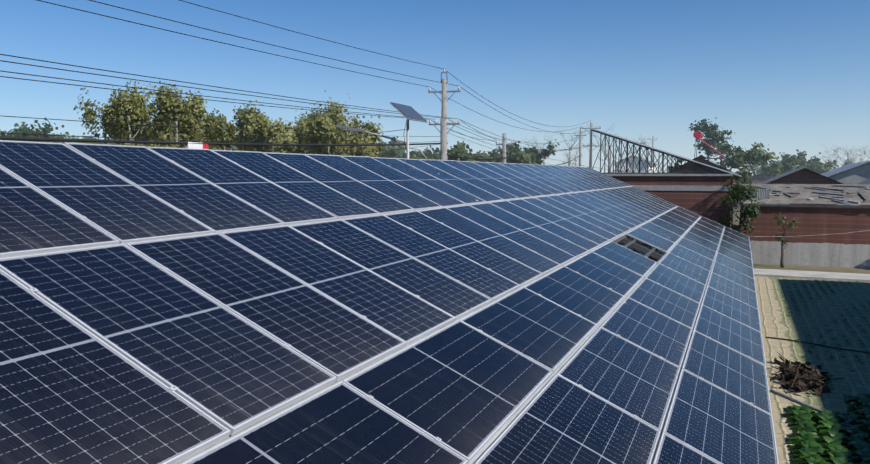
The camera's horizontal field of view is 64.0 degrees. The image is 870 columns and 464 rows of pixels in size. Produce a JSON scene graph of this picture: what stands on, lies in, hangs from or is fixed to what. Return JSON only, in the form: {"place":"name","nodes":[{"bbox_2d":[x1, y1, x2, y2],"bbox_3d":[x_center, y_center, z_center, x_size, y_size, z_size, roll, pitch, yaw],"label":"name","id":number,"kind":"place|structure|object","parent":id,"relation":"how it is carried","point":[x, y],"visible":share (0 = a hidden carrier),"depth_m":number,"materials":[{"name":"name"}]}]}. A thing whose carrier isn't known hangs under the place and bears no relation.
{"place":"outdoors","nodes":[
{"label":"outdoors","id":0,"kind":"place"},
{"bbox_2d":[0,0,869,174],"label":"sky","id":1,"kind":"structure","parent":0,"point":[788,76],"materials":[{"name":"blue"}]},
{"bbox_2d":[606,174,732,227],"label":"tall brick building","id":2,"kind":"structure","parent":0,"point":[699,194],"depth_m":36.45,"materials":[{"name":"brick"}]},
{"bbox_2d":[589,127,740,176],"bbox_3d":[13.812,-4.588,40.862,7.822,2.761,8.820,2,5,24],"label":"metal truss","id":3,"kind":"object","parent":2,"relation":"on","point":[695,163],"visible":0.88,"depth_m":38.21,"materials":[{"name":"metal"}]},
{"bbox_2d":[732,175,869,281],"bbox_3d":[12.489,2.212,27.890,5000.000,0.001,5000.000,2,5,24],"label":"ground","id":4,"kind":"structure","parent":0,"point":[813,268],"depth_m":33.42,"materials":[{"name":"grey concrete"}]},
{"bbox_2d":[0,117,63,141],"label":"dark tree","id":5,"kind":"object","parent":4,"relation":"on","point":[46,130],"visible":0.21,"depth_m":60.48,"materials":[{"name":"green plant"}]},
{"bbox_2d":[5,121,70,143],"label":"tree","id":6,"kind":"object","parent":4,"relation":"on","point":[26,125],"visible":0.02,"depth_m":86.34,"materials":[{"name":"green plant"}]},
{"bbox_2d":[63,134,116,144],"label":"tree","id":7,"kind":"object","parent":4,"relation":"on","point":[72,136],"visible":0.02,"depth_m":120.86,"materials":[{"name":"green plant"}]},
{"bbox_2d":[73,86,138,144],"bbox_3d":[-21.812,-4.501,46.602,4.310,10.288,4.124,-3,5,-30],"label":"poplar tree","id":8,"kind":"object","parent":4,"relation":"on","point":[91,114],"visible":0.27,"depth_m":46.29,"materials":[{"name":"green plant"}]},
{"bbox_2d":[104,88,172,146],"bbox_3d":[-19.794,-4.354,45.998,4.057,10.113,3.648,1,5,6],"label":"poplar tree","id":9,"kind":"object","parent":4,"relation":"on","point":[125,104],"visible":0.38,"depth_m":45.58,"materials":[{"name":"green plant"}]},
{"bbox_2d":[102,80,179,146],"bbox_3d":[-20.226,-5.016,48.746,5.472,10.962,3.914,-2,5,-27],"label":"poplar tree","id":10,"kind":"object","parent":4,"relation":"on","point":[138,96],"visible":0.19,"depth_m":48.21,"materials":[{"name":"green plant"}]},
{"bbox_2d":[143,111,185,146],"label":"poplar tree","id":11,"kind":"object","parent":4,"relation":"on","point":[171,134],"visible":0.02,"depth_m":56.91,"materials":[{"name":"green plant"}]},
{"bbox_2d":[149,81,202,147],"bbox_3d":[-17.416,-4.692,46.651,2.638,10.660,3.614,2,5,24],"label":"poplar tree","id":12,"kind":"object","parent":4,"relation":"on","point":[177,110],"visible":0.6,"depth_m":46.16,"materials":[{"name":"green plant"}]},
{"bbox_2d":[174,90,220,147],"bbox_3d":[-16.757,-4.755,49.398,3.346,10.331,3.518,2,5,24],"label":"poplar tree","id":13,"kind":"object","parent":4,"relation":"on","point":[198,108],"visible":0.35,"depth_m":48.21,"materials":[{"name":"green plant"}]},
{"bbox_2d":[201,112,225,139],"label":"poplar tree","id":14,"kind":"object","parent":4,"relation":"on","point":[205,127],"depth_m":51.31,"materials":[{"name":"green plant"}]},
{"bbox_2d":[203,113,244,150],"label":"poplar tree","id":15,"kind":"object","parent":4,"relation":"on","point":[216,125],"visible":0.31,"depth_m":47.84,"materials":[{"name":"green plant"}]},
{"bbox_2d":[232,100,260,150],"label":"poplar tree","id":16,"kind":"object","parent":4,"relation":"on","point":[243,121],"visible":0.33,"depth_m":50.09,"materials":[{"name":"green plant"}]},
{"bbox_2d":[236,104,286,152],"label":"poplar tree","id":17,"kind":"object","parent":4,"relation":"on","point":[261,122],"visible":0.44,"depth_m":47.60,"materials":[{"name":"green plant"}]},
{"bbox_2d":[274,117,307,153],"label":"poplar tree","id":18,"kind":"object","parent":4,"relation":"on","point":[296,133],"visible":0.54,"depth_m":49.73,"materials":[{"name":"green plant"}]},
{"bbox_2d":[294,108,319,153],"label":"poplar tree","id":19,"kind":"object","parent":4,"relation":"on","point":[304,135],"visible":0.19,"depth_m":51.70,"materials":[{"name":"green plant"}]},
{"bbox_2d":[301,102,350,155],"bbox_3d":[-7.683,-4.408,49.446,3.549,9.635,4.388,-2,5,-24],"label":"poplar tree","id":20,"kind":"object","parent":4,"relation":"on","point":[323,127],"visible":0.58,"depth_m":48.62,"materials":[{"name":"green plant"}]},
{"bbox_2d":[316,91,352,155],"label":"poplar tree","id":21,"kind":"object","parent":4,"relation":"on","point":[344,120],"visible":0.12,"depth_m":50.83,"materials":[{"name":"green plant"}]},
{"bbox_2d":[347,114,384,156],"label":"poplar tree","id":22,"kind":"object","parent":4,"relation":"on","point":[356,137],"visible":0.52,"depth_m":48.65,"materials":[{"name":"green plant"}]},
{"bbox_2d":[336,102,426,158],"bbox_3d":[-1.434,-0.492,20.655,2.820,6.593,1.355,-2,5,-23],"label":"solar street light","id":23,"kind":"object","parent":4,"relation":"on","point":[408,113],"visible":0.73,"depth_m":20.63,"materials":[{"name":"silver metal"}]},
{"bbox_2d":[378,136,405,154],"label":"tree","id":24,"kind":"object","parent":4,"relation":"on","point":[399,147],"visible":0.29,"depth_m":88.16,"materials":[{"name":"green plant"}]},
{"bbox_2d":[381,146,405,158],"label":"road tree","id":25,"kind":"object","parent":4,"relation":"on","point":[391,153],"visible":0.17,"depth_m":71.93,"materials":[{"name":"green plant"}]},
{"bbox_2d":[384,153,432,159],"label":"road tree","id":26,"kind":"object","parent":4,"relation":"on","point":[429,157],"visible":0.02,"depth_m":65.67,"materials":[{"name":"green plant"}]},
{"bbox_2d":[402,150,433,159],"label":"road tree","id":27,"kind":"object","parent":4,"relation":"on","point":[410,153],"depth_m":76.53,"materials":[{"name":"green plant"}]},
{"bbox_2d":[415,146,433,157],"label":"road tree","id":28,"kind":"object","parent":4,"relation":"on","point":[426,151],"visible":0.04,"depth_m":75.80,"materials":[{"name":"green plant"}]},
{"bbox_2d":[428,147,439,159],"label":"road tree","id":29,"kind":"object","parent":4,"relation":"on","point":[436,152],"visible":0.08,"depth_m":75.10,"materials":[{"name":"green plant"}]},
{"bbox_2d":[440,69,447,159],"bbox_3d":[0.404,-2.678,31.172,0.340,9.200,0.912,0,5,4],"label":"utility pole","id":30,"kind":"object","parent":4,"relation":"on","point":[443,138],"visible":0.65,"depth_m":30.67,"materials":[{"name":"grey concrete"}]},
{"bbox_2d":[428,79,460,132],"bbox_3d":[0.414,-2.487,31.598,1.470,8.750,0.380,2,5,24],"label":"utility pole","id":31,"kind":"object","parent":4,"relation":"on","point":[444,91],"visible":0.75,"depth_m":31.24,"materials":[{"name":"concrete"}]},
{"bbox_2d":[0,136,581,164],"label":"telecom bundle","id":32,"kind":"object","parent":31,"relation":"attached to","point":[102,140],"visible":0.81,"depth_m":17.35,"materials":[{"name":"black metal"}]},
{"bbox_2d":[187,142,207,148],"bbox_3d":[-5.897,-2.123,17.312,0.050,0.200,0.700,2,5,24],"label":"cable marker","id":33,"kind":"object","parent":32,"relation":"attached to","point":[200,146],"visible":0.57,"depth_m":17.27,"materials":[{"name":"white paint"}]},
{"bbox_2d":[37,0,593,133],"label":"power line","id":34,"kind":"object","parent":31,"relation":"attached to","point":[291,49],"visible":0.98,"depth_m":19.96,"materials":[{"name":"black metal"}]},
{"bbox_2d":[448,141,482,161],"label":"road tree","id":35,"kind":"object","parent":4,"relation":"on","point":[458,149],"visible":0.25,"depth_m":57.95,"materials":[{"name":"green plant"}]},
{"bbox_2d":[467,150,492,161],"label":"road tree","id":36,"kind":"object","parent":4,"relation":"on","point":[484,155],"visible":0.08,"depth_m":73.41,"materials":[{"name":"green plant"}]},
{"bbox_2d":[482,157,499,162],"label":"road tree","id":37,"kind":"object","parent":4,"relation":"on","point":[496,161],"visible":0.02,"depth_m":67.96,"materials":[{"name":"green plant"}]},
{"bbox_2d":[496,133,512,162],"bbox_3d":[3.731,-1.972,37.742,0.925,6.700,0.300,2,5,24],"label":"utility pole","id":38,"kind":"object","parent":4,"relation":"on","point":[503,149],"visible":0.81,"depth_m":37.45,"materials":[{"name":"concrete"}]},
{"bbox_2d":[0,54,592,152],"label":"power lines","id":39,"kind":"object","parent":38,"relation":"attached to","point":[240,100],"visible":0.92,"depth_m":17.55,"materials":[{"name":"black metal"}]},
{"bbox_2d":[0,116,635,172],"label":"drop wires","id":40,"kind":"object","parent":38,"relation":"attached to","point":[253,142],"visible":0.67,"depth_m":18.73,"materials":[{"name":"black"}]},
{"bbox_2d":[489,145,536,163],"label":"road tree","id":41,"kind":"object","parent":4,"relation":"on","point":[519,153],"visible":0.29,"depth_m":65.50,"materials":[{"name":"green plant"}]},
{"bbox_2d":[506,139,559,164],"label":"road tree","id":42,"kind":"object","parent":4,"relation":"on","point":[538,158],"visible":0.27,"depth_m":67.99,"materials":[{"name":"green plant"}]},
{"bbox_2d":[523,136,557,164],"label":"bare tree","id":43,"kind":"object","parent":4,"relation":"on","point":[541,145],"visible":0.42,"depth_m":90.64,"materials":[{"name":"grey plant"}]},
{"bbox_2d":[556,129,587,165],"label":"bare tree","id":44,"kind":"object","parent":4,"relation":"on","point":[569,158],"visible":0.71,"depth_m":85.44,"materials":[{"name":"grey plant"}]},
{"bbox_2d":[575,127,585,166],"bbox_3d":[12.806,-4.912,61.553,1.016,8.600,0.300,2,5,24],"label":"utility pole","id":45,"kind":"object","parent":4,"relation":"on","point":[580,138],"visible":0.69,"depth_m":61.28,"materials":[{"name":"wood"}]},
{"bbox_2d":[582,122,600,167],"bbox_3d":[13.344,-4.915,59.783,1.600,8.900,0.328,1,5,9],"label":"utility pole","id":46,"kind":"object","parent":4,"relation":"on","point":[591,124],"visible":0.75,"depth_m":59.49,"materials":[{"name":"wood"}]},
{"bbox_2d":[587,124,623,172],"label":"bare tree","id":47,"kind":"object","parent":4,"relation":"on","point":[610,162],"visible":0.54,"depth_m":75.33,"materials":[{"name":"grey plant"}]},
{"bbox_2d":[614,155,657,172],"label":"tree","id":48,"kind":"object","parent":4,"relation":"on","point":[641,164],"depth_m":100.66,"materials":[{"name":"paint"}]},
{"bbox_2d":[622,136,654,172],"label":"bare tree","id":49,"kind":"object","parent":4,"relation":"on","point":[641,142],"visible":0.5,"depth_m":91.16,"materials":[{"name":"grey plant"}]},
{"bbox_2d":[648,136,657,161],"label":"distant utility pole","id":50,"kind":"object","parent":4,"relation":"on","point":[652,145],"visible":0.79,"depth_m":108.97,"materials":[{"name":"wood"}]},
{"bbox_2d":[668,159,684,171],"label":"tree","id":51,"kind":"object","parent":4,"relation":"on","point":[669,168],"visible":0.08,"depth_m":65.87,"materials":[{"name":"green plant"}]},
{"bbox_2d":[668,155,734,227],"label":"brick gable house","id":52,"kind":"structure","parent":4,"relation":"on","point":[702,160],"depth_m":57.73,"materials":[{"name":"brick"}]},
{"bbox_2d":[693,131,724,158],"bbox_3d":[23.011,-7.282,58.385,2.496,2.321,2.400,2,5,24],"label":"red water heater","id":53,"kind":"object","parent":52,"relation":"on","point":[697,135],"visible":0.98,"depth_m":57.62,"materials":[{"name":"red paint"}]},
{"bbox_2d":[688,117,745,160],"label":"pine tree","id":54,"kind":"object","parent":4,"relation":"on","point":[711,134],"visible":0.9,"depth_m":71.78,"materials":[{"name":"green plant"}]},
{"bbox_2d":[716,173,760,233],"bbox_3d":[15.029,-0.649,34.754,2.216,4.578,2.597,2,5,24],"label":"tree","id":55,"kind":"object","parent":4,"relation":"on","point":[736,193],"visible":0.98,"depth_m":34.40,"materials":[{"name":"green plant"}]},
{"bbox_2d":[714,142,779,211],"bbox_3d":[28.940,-4.697,65.641,5.317,7.518,5.311,0,5,-3],"label":"tree","id":56,"kind":"object","parent":4,"relation":"on","point":[739,158],"visible":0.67,"depth_m":64.54,"materials":[{"name":"green plant"}]},
{"bbox_2d":[734,171,772,209],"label":"house","id":57,"kind":"structure","parent":4,"relation":"on","point":[757,178],"depth_m":85.94,"materials":[{"name":"brick"}]},
{"bbox_2d":[748,163,768,174],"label":"tree","id":58,"kind":"object","parent":4,"relation":"on","point":[758,170],"visible":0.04,"depth_m":107.76,"materials":[{"name":"green plant"}]},
{"bbox_2d":[756,153,802,176],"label":"tree","id":59,"kind":"object","parent":4,"relation":"on","point":[776,168],"visible":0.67,"depth_m":79.67,"materials":[{"name":"green plant"}]},
{"bbox_2d":[773,212,799,267],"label":"sapling","id":60,"kind":"object","parent":4,"relation":"on","point":[783,243],"visible":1,"depth_m":33.68,"materials":[{"name":"green plant"}]},
{"bbox_2d":[778,149,816,170],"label":"tree","id":61,"kind":"object","parent":4,"relation":"on","point":[804,164],"visible":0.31,"depth_m":88.11,"materials":[{"name":"green plant"}]},
{"bbox_2d":[758,168,842,183],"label":"house","id":62,"kind":"structure","parent":4,"relation":"on","point":[801,176],"depth_m":49.48,"materials":[{"name":"brick"}]},
{"bbox_2d":[753,268,869,281],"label":"concrete path","id":63,"kind":"structure","parent":4,"relation":"on","point":[815,275],"depth_m":31.06,"materials":[{"name":"grey concrete"}]},
{"bbox_2d":[808,152,838,173],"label":"tree","id":64,"kind":"object","parent":4,"relation":"on","point":[819,168],"visible":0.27,"depth_m":91.32,"materials":[{"name":"green plant"}]},
{"bbox_2d":[821,142,866,169],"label":"bare tree","id":65,"kind":"object","parent":4,"relation":"on","point":[839,157],"visible":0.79,"depth_m":85.53,"materials":[{"name":"grey plant"}]},
{"bbox_2d":[838,143,869,165],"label":"bare tree","id":66,"kind":"object","parent":4,"relation":"on","point":[865,153],"visible":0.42,"depth_m":80.94,"materials":[{"name":"grey plant"}]},
{"bbox_2d":[843,159,869,164],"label":"tree","id":67,"kind":"object","parent":4,"relation":"on","point":[845,163],"visible":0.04,"depth_m":106.28,"materials":[{"name":"green plant"}]},
{"bbox_2d":[734,184,869,268],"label":"brick building","id":68,"kind":"structure","parent":0,"point":[819,218],"depth_m":34.30,"materials":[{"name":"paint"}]},
{"bbox_2d":[736,189,769,201],"bbox_3d":[16.409,-1.844,36.036,1.600,0.770,0.034,2,5,24],"label":"corrugated roof sheet","id":69,"kind":"object","parent":68,"relation":"on","point":[762,194],"visible":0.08,"depth_m":35.85,"materials":[{"name":"metal"}]},
{"bbox_2d":[751,185,869,204],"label":"roof debris","id":70,"kind":"object","parent":68,"relation":"on","point":[864,196],"visible":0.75,"depth_m":36.48,"materials":[{"name":"concrete"}]},
{"bbox_2d":[749,230,869,236],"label":"line post","id":71,"kind":"object","parent":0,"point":[788,236],"visible":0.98,"depth_m":28.27,"materials":[{"name":"metal"}]},
{"bbox_2d":[754,276,869,463],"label":"ground","id":72,"kind":"structure","parent":0,"point":[776,321],"depth_m":19.19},
{"bbox_2d":[768,350,843,396],"bbox_3d":[8.195,3.119,15.540,1.510,0.502,3.196,2,5,24],"label":"mulch heap","id":73,"kind":"object","parent":72,"relation":"on","point":[798,377],"visible":0.98,"depth_m":14.93,"materials":[{"name":"brown wood"}]},
{"bbox_2d":[765,336,869,428],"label":"pipes","id":74,"kind":"object","parent":72,"relation":"on","point":[795,400],"visible":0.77,"depth_m":14.37,"materials":[{"name":"grey"}]},
{"bbox_2d":[776,277,869,463],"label":"vegetable plants","id":75,"kind":"object","parent":72,"relation":"on","point":[838,452],"visible":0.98,"depth_m":12.15,"materials":[{"name":"green plant"}]},
{"bbox_2d":[821,162,869,183],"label":"house","id":76,"kind":"structure","parent":0,"point":[853,173],"depth_m":61.57,"materials":[{"name":"metal"}]},
{"bbox_2d":[858,178,869,183],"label":"house","id":77,"kind":"structure","parent":0,"point":[867,181],"depth_m":57.69,"materials":[{"name":"concrete"}]},
{"label":"shed floor soil","id":78,"kind":"structure","parent":0,"visible":0},
{"bbox_2d":[178,213,724,463],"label":"mounting rails","id":79,"kind":"object","parent":78,"relation":"on","point":[642,248],"visible":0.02,"depth_m":6.81,"materials":[{"name":"metal"}]},
{"bbox_2d":[0,140,778,463],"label":"solar array","id":80,"kind":"object","parent":79,"relation":"on","point":[168,304],"visible":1,"depth_m":5.77,"materials":[{"name":"blue glass"}]}
]}

